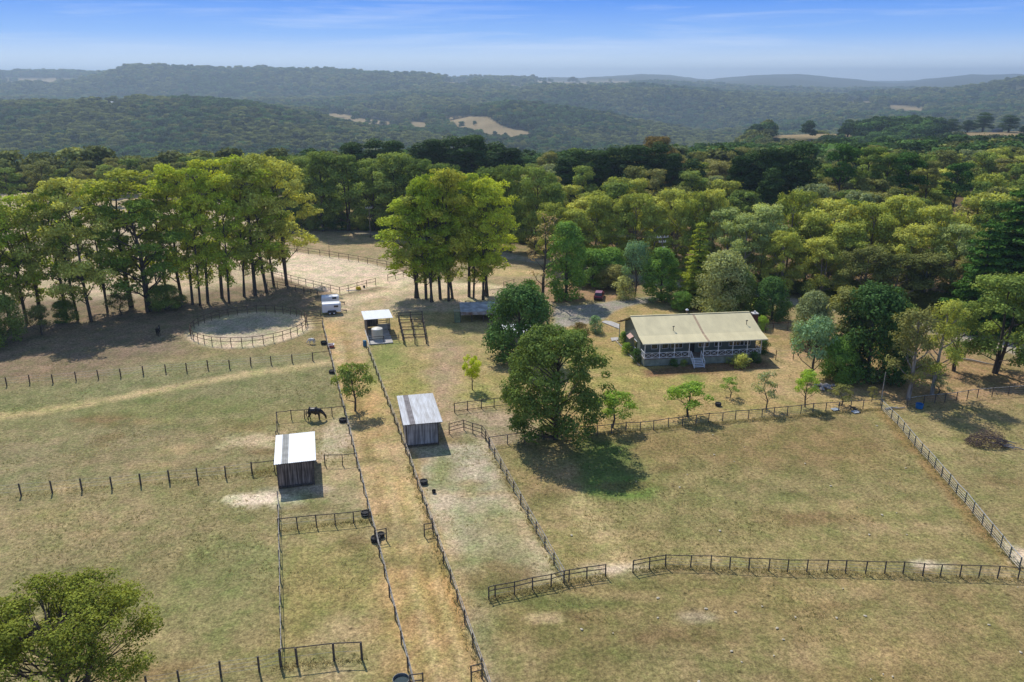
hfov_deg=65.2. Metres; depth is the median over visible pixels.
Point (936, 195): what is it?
gum tree
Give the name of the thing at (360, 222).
understorey shrub
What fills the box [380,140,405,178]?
pine tree
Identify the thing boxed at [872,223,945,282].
gum tree
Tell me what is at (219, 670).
wire fence
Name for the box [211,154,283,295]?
gum tree
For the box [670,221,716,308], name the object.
conifer tree
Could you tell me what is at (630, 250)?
broadleaf tree
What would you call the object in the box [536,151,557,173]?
gum tree
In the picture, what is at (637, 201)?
gum tree
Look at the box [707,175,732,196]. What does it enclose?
gum tree
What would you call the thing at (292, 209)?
understorey shrub
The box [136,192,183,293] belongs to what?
gum tree
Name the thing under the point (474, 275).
gum tree
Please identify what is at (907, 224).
gum tree
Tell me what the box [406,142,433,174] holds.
pine tree
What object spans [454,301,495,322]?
lean to shed
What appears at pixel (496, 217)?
gum tree
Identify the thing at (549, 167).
gum tree
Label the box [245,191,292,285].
gum tree
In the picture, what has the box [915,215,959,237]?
gum tree
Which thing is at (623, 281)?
garden shrub
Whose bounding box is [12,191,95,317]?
gum tree
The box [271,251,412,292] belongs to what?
sand arena
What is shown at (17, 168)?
gum tree
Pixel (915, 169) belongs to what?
gum tree
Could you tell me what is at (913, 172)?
gum tree
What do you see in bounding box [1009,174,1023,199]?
gum tree
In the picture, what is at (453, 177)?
gum tree
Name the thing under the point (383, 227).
understorey shrub
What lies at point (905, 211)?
gum tree
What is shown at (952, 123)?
pine tree
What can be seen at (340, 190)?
gum tree
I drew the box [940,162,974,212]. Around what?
pine tree
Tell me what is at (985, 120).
pine tree
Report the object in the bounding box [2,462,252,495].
wire fence
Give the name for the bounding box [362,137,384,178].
pine tree
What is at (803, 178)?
pine tree
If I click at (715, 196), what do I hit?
gum tree
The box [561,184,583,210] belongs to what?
gum tree
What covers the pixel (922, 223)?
gum tree
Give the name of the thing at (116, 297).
understorey shrub
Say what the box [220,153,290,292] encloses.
gum tree
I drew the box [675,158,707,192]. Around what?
pine tree
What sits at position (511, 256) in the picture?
road
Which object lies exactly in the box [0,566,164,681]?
broadleaf tree
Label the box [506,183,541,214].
gum tree
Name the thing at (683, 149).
gum tree
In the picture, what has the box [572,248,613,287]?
broadleaf tree
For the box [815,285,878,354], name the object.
broadleaf tree
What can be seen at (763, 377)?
fruit tree
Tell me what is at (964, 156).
gum tree
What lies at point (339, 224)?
understorey shrub
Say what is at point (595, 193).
gum tree
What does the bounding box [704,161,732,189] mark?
gum tree
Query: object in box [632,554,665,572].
rail fence
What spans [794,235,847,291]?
gum tree
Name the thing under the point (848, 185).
gum tree
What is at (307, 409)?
rail fence
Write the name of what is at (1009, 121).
pine tree
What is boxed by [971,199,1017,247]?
gum tree
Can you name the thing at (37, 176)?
gum tree
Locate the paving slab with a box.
[602,320,618,328]
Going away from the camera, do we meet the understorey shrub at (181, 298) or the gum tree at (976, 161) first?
the understorey shrub at (181, 298)
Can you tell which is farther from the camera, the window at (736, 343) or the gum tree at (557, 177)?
the gum tree at (557, 177)
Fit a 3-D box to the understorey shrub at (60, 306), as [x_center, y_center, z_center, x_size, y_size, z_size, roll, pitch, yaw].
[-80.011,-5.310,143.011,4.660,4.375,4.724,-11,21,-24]
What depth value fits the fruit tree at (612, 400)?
98.93 m
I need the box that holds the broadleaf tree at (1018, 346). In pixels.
[1003,303,1023,355]
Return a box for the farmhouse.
[617,309,767,367]
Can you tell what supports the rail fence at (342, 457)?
on the ground at (676, 632)
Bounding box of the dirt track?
[321,303,484,681]
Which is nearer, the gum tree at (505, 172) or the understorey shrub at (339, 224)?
the gum tree at (505, 172)
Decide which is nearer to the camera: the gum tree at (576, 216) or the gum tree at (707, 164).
the gum tree at (576, 216)
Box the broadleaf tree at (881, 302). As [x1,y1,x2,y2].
[825,279,919,386]
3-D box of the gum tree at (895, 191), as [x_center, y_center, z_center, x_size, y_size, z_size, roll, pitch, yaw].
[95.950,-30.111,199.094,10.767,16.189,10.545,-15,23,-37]
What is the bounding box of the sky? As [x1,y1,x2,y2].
[0,0,1023,80]
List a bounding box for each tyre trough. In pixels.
[339,417,345,422]
[361,509,369,516]
[370,534,380,542]
[377,531,384,537]
[420,478,427,484]
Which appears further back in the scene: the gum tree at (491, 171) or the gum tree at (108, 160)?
the gum tree at (108, 160)
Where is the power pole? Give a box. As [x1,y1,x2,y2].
[657,235,667,284]
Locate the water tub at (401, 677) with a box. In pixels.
[392,673,408,681]
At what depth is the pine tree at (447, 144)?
274.90 m
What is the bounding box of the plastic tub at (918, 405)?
[915,402,923,408]
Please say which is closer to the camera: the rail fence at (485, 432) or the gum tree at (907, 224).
the rail fence at (485, 432)
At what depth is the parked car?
157.85 m
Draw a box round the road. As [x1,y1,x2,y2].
[235,216,1023,354]
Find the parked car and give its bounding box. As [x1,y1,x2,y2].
[594,290,603,299]
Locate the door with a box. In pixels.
[688,343,694,351]
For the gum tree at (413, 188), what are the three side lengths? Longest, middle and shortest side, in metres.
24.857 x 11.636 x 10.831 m
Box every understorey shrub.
[0,293,27,347]
[24,304,51,334]
[51,299,79,323]
[103,291,134,314]
[146,283,184,311]
[173,294,188,306]
[282,207,304,229]
[294,212,319,230]
[313,215,336,229]
[327,212,354,229]
[343,215,371,229]
[363,219,380,230]
[377,218,400,229]
[512,229,534,242]
[526,236,546,251]
[622,256,632,268]
[665,255,680,273]
[677,255,696,273]
[751,274,763,288]
[757,273,783,285]
[787,280,807,294]
[794,278,830,296]
[814,282,838,297]
[913,297,940,313]
[927,290,950,310]
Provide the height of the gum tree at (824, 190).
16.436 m
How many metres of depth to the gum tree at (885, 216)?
160.26 m
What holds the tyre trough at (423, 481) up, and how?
on the ground at (676, 632)
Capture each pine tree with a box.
[338,142,366,191]
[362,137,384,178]
[378,121,387,125]
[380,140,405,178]
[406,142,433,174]
[416,138,450,180]
[434,135,476,173]
[447,112,459,118]
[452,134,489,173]
[457,111,468,117]
[479,141,513,168]
[499,147,525,166]
[553,156,588,198]
[567,148,596,206]
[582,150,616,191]
[597,145,630,190]
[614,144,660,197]
[644,141,674,192]
[661,153,684,197]
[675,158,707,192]
[725,155,758,206]
[735,149,767,209]
[751,148,786,203]
[751,167,787,222]
[762,147,799,226]
[777,139,823,227]
[821,143,863,193]
[840,119,855,136]
[849,146,889,188]
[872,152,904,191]
[889,152,932,195]
[913,160,944,198]
[938,219,1017,336]
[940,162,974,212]
[944,188,1023,332]
[946,118,961,130]
[959,120,977,131]
[973,112,995,131]
[996,115,1020,131]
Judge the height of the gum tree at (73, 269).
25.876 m
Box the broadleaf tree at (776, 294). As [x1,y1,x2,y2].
[753,275,793,323]
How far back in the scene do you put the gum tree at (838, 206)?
163.48 m
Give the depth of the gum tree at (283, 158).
233.90 m
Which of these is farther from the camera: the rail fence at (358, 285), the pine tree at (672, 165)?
the pine tree at (672, 165)
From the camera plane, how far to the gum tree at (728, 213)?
168.87 m
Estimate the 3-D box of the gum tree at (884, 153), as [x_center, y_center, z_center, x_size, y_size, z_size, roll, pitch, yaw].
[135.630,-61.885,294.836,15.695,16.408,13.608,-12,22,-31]
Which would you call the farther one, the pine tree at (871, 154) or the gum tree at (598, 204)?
the pine tree at (871, 154)
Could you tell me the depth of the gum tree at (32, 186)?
291.55 m
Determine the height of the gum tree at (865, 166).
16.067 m
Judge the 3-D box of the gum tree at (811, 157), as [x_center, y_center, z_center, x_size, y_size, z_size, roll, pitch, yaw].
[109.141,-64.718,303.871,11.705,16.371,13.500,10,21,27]
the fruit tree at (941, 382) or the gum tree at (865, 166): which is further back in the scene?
the gum tree at (865, 166)
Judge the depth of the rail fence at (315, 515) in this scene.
78.50 m
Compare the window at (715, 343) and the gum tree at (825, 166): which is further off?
the gum tree at (825, 166)
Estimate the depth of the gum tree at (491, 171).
199.45 m
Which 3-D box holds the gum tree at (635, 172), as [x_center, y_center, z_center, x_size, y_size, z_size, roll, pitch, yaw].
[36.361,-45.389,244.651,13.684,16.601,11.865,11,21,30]
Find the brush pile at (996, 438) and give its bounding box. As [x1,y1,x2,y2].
[964,427,1023,449]
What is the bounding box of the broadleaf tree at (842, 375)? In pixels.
[818,336,863,384]
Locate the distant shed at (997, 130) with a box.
[992,129,1002,131]
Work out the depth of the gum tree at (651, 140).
274.89 m
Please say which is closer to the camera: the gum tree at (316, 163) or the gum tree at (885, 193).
the gum tree at (885, 193)
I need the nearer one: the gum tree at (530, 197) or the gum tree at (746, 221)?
the gum tree at (746, 221)
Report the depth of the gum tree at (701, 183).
231.42 m
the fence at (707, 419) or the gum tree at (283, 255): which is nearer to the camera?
the fence at (707, 419)
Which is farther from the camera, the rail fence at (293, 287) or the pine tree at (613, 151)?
the pine tree at (613, 151)
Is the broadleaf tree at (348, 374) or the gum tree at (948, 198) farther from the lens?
the gum tree at (948, 198)
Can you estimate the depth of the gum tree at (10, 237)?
136.53 m
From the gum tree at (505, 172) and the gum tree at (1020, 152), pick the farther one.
the gum tree at (1020, 152)
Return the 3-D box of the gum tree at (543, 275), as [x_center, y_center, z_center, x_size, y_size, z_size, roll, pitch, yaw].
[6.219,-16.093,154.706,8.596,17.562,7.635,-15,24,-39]
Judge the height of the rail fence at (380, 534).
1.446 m
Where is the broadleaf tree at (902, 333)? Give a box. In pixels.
[868,301,919,359]
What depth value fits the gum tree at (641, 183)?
214.59 m
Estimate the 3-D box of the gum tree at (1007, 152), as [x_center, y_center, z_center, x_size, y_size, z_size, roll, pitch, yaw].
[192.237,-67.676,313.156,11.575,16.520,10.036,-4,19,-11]
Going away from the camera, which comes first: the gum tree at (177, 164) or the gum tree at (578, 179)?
the gum tree at (578, 179)
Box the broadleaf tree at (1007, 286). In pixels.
[956,272,1023,373]
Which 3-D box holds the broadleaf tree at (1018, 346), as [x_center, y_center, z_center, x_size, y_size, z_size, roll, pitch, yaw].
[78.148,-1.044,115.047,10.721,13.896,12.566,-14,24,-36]
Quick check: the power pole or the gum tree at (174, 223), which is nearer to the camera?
the gum tree at (174, 223)
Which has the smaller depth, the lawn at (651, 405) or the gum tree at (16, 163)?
the lawn at (651, 405)
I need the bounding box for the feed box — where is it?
[377,323,390,328]
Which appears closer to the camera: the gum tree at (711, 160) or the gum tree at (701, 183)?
the gum tree at (701, 183)
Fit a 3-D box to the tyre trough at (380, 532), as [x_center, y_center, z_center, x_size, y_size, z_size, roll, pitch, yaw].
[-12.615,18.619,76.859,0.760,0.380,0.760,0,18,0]
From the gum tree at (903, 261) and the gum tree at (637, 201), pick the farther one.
the gum tree at (637, 201)
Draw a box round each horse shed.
[274,431,315,488]
[397,393,442,447]
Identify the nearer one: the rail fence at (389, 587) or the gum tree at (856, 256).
the rail fence at (389, 587)
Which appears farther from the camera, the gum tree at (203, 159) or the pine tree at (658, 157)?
the gum tree at (203, 159)
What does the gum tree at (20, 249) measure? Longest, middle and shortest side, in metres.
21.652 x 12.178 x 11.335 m
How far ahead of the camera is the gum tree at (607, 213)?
176.67 m
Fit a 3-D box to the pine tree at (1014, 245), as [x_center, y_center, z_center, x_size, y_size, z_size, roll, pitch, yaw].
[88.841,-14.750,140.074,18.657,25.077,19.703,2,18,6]
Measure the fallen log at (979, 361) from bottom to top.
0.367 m
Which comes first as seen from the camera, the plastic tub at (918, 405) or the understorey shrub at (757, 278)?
the plastic tub at (918, 405)
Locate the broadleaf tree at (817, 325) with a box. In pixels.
[789,314,838,371]
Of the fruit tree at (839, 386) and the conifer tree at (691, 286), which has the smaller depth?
the fruit tree at (839, 386)
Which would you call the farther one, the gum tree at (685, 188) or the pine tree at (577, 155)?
the pine tree at (577, 155)
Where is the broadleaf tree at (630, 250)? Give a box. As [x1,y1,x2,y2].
[621,238,651,294]
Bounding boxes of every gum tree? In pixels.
[0,167,27,205]
[0,191,67,306]
[0,195,25,318]
[0,206,47,323]
[0,216,23,285]
[2,162,20,189]
[6,162,25,183]
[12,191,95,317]
[16,164,49,189]
[23,160,55,186]
[26,187,95,319]
[32,177,117,321]
[40,164,70,181]
[44,168,75,186]
[66,182,129,312]
[67,160,96,179]
[69,168,162,307]
[72,168,97,195]
[89,199,187,311]
[91,164,123,203]
[101,166,131,189]
[102,157,126,180]
[117,158,145,190]
[126,163,196,293]
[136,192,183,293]
[139,161,168,184]
[147,174,178,198]
[156,173,209,304]
[170,167,228,302]
[171,162,196,183]
[171,184,214,305]
[175,156,198,183]
[177,159,249,297]
[196,157,224,191]
[200,190,248,302]
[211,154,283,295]
[211,162,266,296]
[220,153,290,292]
[240,156,323,285]
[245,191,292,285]
[266,154,309,209]
[282,156,332,211]
[293,150,345,231]
[320,153,376,230]
[335,183,357,209]
[340,158,394,229]
[341,180,365,215]
[361,180,404,210]
[366,151,414,229]
[373,196,451,297]
[389,157,434,227]
[392,193,458,299]
[395,173,457,301]
[408,173,460,299]
[417,167,472,301]
[420,171,466,298]
[425,162,466,211]
[439,173,495,296]
[449,179,520,296]
[454,193,501,297]
[457,176,513,299]
[474,166,521,245]
[492,164,534,252]
[499,322,616,448]
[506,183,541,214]
[508,174,534,192]
[512,165,557,255]
[525,163,539,168]
[526,211,564,297]
[527,175,561,212]
[534,181,567,249]
[534,201,570,262]
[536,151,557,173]
[536,163,556,183]
[558,207,594,261]
[560,196,589,236]
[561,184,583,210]
[572,165,599,196]
[578,194,617,265]
[581,190,609,205]
[585,199,620,244]
[596,176,634,197]
[597,202,638,257]
[601,181,636,229]
[607,192,656,271]
[617,201,661,243]
[619,166,649,192]
[619,177,649,200]
[636,202,675,262]
[641,135,685,183]
[645,168,666,202]
[650,187,706,256]
[650,194,670,227]
[656,189,680,236]
[663,185,698,234]
[668,150,686,168]
[672,191,718,256]
[674,145,689,159]
[679,170,710,201]
[685,150,708,169]
[688,161,711,172]
[695,188,730,262]
[701,158,729,176]
[701,207,757,266]
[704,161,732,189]
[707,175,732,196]
[710,179,747,216]
[714,213,772,270]
[724,189,760,231]
[726,146,748,164]
[739,202,789,274]
[749,147,766,153]
[760,230,812,289]
[767,189,819,269]
[784,210,833,280]
[791,182,835,213]
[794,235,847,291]
[797,153,814,170]
[798,197,869,282]
[811,163,833,184]
[811,221,873,284]
[816,149,844,171]
[819,185,843,207]
[820,160,854,189]
[828,189,879,245]
[828,244,896,288]
[829,176,859,199]
[830,189,858,220]
[835,201,906,278]
[836,198,882,248]
[854,164,887,190]
[856,177,891,193]
[857,251,929,301]
[860,191,888,233]
[861,152,888,176]
[864,193,930,286]
[866,191,891,231]
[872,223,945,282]
[873,204,921,254]
[880,187,926,228]
[883,305,944,399]
[886,162,917,192]
[886,182,919,197]
[893,204,932,228]
[894,251,956,305]
[909,203,968,291]
[910,168,929,193]
[913,184,947,205]
[913,198,934,224]
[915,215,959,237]
[917,153,940,197]
[920,299,972,394]
[921,179,958,205]
[924,168,954,202]
[927,149,963,179]
[932,223,986,294]
[941,153,966,180]
[941,254,984,291]
[942,300,986,371]
[952,204,980,233]
[958,181,994,214]
[959,149,985,161]
[960,156,996,186]
[960,191,1019,255]
[964,151,998,188]
[964,172,1013,200]
[968,186,1022,213]
[970,186,1012,239]
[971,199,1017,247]
[974,154,1015,180]
[985,148,1003,172]
[994,157,1019,185]
[997,146,1014,159]
[1000,162,1023,187]
[1008,168,1023,186]
[1009,155,1023,162]
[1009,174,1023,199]
[1013,149,1023,163]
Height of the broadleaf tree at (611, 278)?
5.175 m
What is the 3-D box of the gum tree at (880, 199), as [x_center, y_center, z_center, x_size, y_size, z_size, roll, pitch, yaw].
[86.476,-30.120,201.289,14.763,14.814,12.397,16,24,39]
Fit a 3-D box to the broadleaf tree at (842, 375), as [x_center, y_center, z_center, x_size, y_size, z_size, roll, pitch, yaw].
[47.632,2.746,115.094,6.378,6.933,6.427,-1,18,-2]
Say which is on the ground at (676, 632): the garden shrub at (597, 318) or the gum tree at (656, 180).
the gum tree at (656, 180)
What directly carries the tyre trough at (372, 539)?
on the ground at (676, 632)
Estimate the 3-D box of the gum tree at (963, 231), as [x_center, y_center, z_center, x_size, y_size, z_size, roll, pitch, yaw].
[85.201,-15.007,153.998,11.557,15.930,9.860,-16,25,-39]
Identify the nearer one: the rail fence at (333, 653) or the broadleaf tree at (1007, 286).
the rail fence at (333, 653)
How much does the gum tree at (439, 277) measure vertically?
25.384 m
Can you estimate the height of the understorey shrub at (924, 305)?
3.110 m
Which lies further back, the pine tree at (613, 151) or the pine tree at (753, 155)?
the pine tree at (613, 151)
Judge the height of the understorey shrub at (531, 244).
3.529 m
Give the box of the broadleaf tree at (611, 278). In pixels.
[593,263,624,289]
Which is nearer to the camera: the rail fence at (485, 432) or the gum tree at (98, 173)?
the rail fence at (485, 432)
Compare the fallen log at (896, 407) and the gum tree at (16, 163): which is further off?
the gum tree at (16, 163)
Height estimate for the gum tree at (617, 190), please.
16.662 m
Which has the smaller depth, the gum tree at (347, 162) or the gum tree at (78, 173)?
the gum tree at (347, 162)
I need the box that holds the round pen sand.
[189,313,307,345]
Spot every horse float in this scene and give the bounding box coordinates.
[321,294,344,303]
[322,301,346,314]
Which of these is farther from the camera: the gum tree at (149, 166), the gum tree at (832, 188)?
the gum tree at (149, 166)
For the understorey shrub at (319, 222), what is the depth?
228.73 m
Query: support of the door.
in the farmhouse
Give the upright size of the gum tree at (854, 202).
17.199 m
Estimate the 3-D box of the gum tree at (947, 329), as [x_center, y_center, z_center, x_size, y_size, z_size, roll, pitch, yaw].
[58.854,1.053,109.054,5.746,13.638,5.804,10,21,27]
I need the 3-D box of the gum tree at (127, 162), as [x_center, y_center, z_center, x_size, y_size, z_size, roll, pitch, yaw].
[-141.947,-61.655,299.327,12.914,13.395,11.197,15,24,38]
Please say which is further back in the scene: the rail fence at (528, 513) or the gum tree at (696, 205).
the gum tree at (696, 205)
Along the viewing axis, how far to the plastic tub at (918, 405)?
106.46 m
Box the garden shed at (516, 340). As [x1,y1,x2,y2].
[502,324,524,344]
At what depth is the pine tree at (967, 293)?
136.10 m
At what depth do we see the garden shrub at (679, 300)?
150.45 m
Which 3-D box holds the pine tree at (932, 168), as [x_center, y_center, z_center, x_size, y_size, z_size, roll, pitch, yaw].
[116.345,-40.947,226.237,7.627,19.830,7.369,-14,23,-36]
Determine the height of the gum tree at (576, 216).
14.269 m
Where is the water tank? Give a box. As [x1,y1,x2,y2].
[371,327,382,340]
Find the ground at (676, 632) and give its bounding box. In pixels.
[0,74,1023,681]
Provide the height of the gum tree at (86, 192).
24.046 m
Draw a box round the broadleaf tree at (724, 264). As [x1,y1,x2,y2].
[689,249,755,312]
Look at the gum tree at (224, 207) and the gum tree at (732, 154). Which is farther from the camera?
the gum tree at (732, 154)
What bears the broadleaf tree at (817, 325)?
on the lawn at (651, 405)
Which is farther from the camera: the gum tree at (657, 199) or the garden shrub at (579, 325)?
the gum tree at (657, 199)
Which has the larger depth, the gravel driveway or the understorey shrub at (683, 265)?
the understorey shrub at (683, 265)
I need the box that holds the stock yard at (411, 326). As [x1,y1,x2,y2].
[398,311,426,343]
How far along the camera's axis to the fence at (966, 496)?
84.27 m
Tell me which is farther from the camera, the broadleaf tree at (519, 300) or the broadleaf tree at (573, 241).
the broadleaf tree at (573, 241)
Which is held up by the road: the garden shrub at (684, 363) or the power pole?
the power pole
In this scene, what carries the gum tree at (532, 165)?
on the ground at (676, 632)
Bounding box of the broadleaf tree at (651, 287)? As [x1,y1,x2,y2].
[640,246,681,302]
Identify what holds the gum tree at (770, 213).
on the ground at (676, 632)
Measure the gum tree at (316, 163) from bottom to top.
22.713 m
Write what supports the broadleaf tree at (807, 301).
on the lawn at (651, 405)
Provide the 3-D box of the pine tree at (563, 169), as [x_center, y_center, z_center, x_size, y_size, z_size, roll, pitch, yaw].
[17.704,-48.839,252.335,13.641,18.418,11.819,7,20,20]
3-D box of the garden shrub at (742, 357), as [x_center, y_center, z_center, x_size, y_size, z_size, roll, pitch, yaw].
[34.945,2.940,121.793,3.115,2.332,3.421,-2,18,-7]
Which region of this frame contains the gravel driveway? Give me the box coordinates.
[553,297,658,326]
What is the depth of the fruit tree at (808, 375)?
105.82 m
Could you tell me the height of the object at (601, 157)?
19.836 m
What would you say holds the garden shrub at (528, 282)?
on the ground at (676, 632)
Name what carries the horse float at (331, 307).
on the dirt track
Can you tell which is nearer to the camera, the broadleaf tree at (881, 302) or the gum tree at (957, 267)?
the broadleaf tree at (881, 302)
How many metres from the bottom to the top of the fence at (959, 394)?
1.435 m
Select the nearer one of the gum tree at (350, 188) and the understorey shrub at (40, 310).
the understorey shrub at (40, 310)
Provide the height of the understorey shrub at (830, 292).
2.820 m
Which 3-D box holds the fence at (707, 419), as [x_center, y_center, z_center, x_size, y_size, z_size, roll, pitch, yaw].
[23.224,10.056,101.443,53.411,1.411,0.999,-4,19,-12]
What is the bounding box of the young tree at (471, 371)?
[461,354,481,389]
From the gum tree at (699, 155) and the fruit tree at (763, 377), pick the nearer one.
the fruit tree at (763, 377)
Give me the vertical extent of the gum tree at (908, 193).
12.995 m
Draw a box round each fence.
[2,353,312,386]
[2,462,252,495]
[144,651,280,681]
[189,305,307,346]
[228,261,339,292]
[251,460,274,473]
[267,280,317,293]
[277,406,345,421]
[277,491,281,664]
[278,509,369,530]
[278,641,362,667]
[288,245,408,270]
[322,320,414,681]
[324,452,357,465]
[339,278,375,291]
[366,341,490,681]
[374,528,386,540]
[409,672,423,681]
[423,522,433,536]
[449,420,489,447]
[454,397,507,412]
[470,662,482,681]
[488,564,605,599]
[489,399,882,445]
[489,438,564,582]
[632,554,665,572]
[665,554,1023,579]
[881,400,1022,569]
[906,385,1023,406]
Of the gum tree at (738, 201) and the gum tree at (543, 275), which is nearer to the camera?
the gum tree at (543, 275)
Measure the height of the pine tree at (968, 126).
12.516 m
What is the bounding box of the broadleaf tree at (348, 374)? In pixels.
[330,362,376,410]
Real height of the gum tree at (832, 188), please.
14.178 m
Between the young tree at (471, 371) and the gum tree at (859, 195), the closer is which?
the young tree at (471, 371)
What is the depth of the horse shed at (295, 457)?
86.30 m
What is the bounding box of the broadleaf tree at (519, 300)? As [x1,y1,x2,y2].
[481,281,553,367]
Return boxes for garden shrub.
[521,278,539,291]
[570,322,589,334]
[588,315,602,334]
[611,275,636,300]
[618,331,625,343]
[621,342,632,353]
[629,348,641,363]
[668,359,678,366]
[671,290,693,310]
[680,359,687,365]
[730,352,751,368]
[748,351,761,363]
[756,340,771,353]
[758,315,768,330]
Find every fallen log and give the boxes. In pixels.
[885,405,904,409]
[961,358,993,364]
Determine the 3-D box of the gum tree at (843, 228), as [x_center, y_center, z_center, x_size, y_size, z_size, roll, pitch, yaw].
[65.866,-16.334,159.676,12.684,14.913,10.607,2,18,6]
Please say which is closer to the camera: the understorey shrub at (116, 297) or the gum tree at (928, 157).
the understorey shrub at (116, 297)
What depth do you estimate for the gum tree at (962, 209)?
196.07 m
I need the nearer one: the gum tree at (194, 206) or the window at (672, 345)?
the window at (672, 345)
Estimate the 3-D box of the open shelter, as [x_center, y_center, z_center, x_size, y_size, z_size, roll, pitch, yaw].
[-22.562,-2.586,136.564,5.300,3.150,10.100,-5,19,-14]
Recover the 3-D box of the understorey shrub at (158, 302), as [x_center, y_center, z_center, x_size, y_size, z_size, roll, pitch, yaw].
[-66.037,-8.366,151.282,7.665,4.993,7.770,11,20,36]
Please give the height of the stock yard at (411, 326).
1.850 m
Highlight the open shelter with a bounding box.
[361,309,398,344]
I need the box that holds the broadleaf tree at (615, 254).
[593,246,630,281]
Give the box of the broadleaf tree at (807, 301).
[788,289,834,348]
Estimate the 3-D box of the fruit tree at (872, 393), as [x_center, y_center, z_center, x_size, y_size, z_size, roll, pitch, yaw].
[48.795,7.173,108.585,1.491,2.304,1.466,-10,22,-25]
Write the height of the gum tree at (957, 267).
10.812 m
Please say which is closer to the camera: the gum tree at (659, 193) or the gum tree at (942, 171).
the gum tree at (659, 193)
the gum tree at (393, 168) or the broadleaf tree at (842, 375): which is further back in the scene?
the gum tree at (393, 168)
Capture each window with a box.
[662,344,668,348]
[670,344,682,347]
[698,342,708,346]
[714,342,721,346]
[729,341,743,345]
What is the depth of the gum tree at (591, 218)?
191.56 m
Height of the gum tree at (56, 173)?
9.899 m
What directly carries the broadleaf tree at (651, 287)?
on the ground at (676, 632)
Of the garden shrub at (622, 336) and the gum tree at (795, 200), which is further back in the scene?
the gum tree at (795, 200)
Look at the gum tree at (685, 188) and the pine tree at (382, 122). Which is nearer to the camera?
the gum tree at (685, 188)
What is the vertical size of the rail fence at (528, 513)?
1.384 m
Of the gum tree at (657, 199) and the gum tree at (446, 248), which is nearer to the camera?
the gum tree at (446, 248)
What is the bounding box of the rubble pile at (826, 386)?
[812,383,834,390]
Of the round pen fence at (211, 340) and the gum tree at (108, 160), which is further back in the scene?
the gum tree at (108, 160)
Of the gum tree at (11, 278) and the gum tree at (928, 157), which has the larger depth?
the gum tree at (928, 157)
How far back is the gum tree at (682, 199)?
174.84 m
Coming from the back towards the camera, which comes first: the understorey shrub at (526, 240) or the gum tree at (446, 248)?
the understorey shrub at (526, 240)
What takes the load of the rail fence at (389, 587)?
on the ground at (676, 632)
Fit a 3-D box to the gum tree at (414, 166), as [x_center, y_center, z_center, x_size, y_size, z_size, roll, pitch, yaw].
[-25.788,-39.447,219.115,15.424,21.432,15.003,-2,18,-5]
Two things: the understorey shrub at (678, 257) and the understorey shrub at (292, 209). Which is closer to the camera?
the understorey shrub at (678, 257)
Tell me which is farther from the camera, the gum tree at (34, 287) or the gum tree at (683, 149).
the gum tree at (683, 149)
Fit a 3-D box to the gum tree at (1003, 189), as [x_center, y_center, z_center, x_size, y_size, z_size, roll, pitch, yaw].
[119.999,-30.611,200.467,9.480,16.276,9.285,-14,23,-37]
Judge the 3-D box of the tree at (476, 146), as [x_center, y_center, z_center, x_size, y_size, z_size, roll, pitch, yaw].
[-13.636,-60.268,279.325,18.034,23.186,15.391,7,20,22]
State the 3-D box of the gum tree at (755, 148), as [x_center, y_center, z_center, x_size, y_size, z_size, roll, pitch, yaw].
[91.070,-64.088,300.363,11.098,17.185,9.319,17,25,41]
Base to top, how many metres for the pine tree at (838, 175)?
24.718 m
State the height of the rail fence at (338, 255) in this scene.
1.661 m
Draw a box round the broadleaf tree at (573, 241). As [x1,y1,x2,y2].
[545,220,589,302]
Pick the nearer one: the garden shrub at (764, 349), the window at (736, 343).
the window at (736, 343)
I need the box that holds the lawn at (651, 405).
[502,304,908,436]
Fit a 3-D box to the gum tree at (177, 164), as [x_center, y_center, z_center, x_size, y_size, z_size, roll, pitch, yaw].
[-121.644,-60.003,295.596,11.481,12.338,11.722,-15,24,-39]
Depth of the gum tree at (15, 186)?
262.55 m
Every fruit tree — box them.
[597,389,637,427]
[663,380,713,417]
[719,377,739,397]
[751,371,778,409]
[794,369,820,406]
[827,383,854,405]
[867,368,887,383]
[867,387,878,401]
[923,375,953,393]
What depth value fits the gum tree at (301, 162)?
230.84 m
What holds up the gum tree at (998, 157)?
on the ground at (676, 632)
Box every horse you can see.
[155,325,159,335]
[305,406,326,420]
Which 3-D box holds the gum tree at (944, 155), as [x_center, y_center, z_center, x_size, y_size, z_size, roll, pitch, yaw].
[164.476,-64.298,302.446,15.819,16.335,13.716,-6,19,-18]
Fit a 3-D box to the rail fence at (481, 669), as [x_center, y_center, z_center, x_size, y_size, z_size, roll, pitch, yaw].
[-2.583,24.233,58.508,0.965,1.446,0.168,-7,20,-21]
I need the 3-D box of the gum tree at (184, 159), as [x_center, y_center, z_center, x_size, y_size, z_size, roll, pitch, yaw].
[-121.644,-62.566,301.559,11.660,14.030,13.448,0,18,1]
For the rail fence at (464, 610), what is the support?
on the ground at (676, 632)
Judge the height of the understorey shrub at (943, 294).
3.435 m
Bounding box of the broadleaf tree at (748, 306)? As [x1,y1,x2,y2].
[716,269,757,313]
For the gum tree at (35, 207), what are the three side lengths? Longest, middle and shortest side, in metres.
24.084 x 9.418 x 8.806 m
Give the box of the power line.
[372,206,659,237]
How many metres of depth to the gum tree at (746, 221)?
161.84 m
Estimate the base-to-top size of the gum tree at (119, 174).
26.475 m

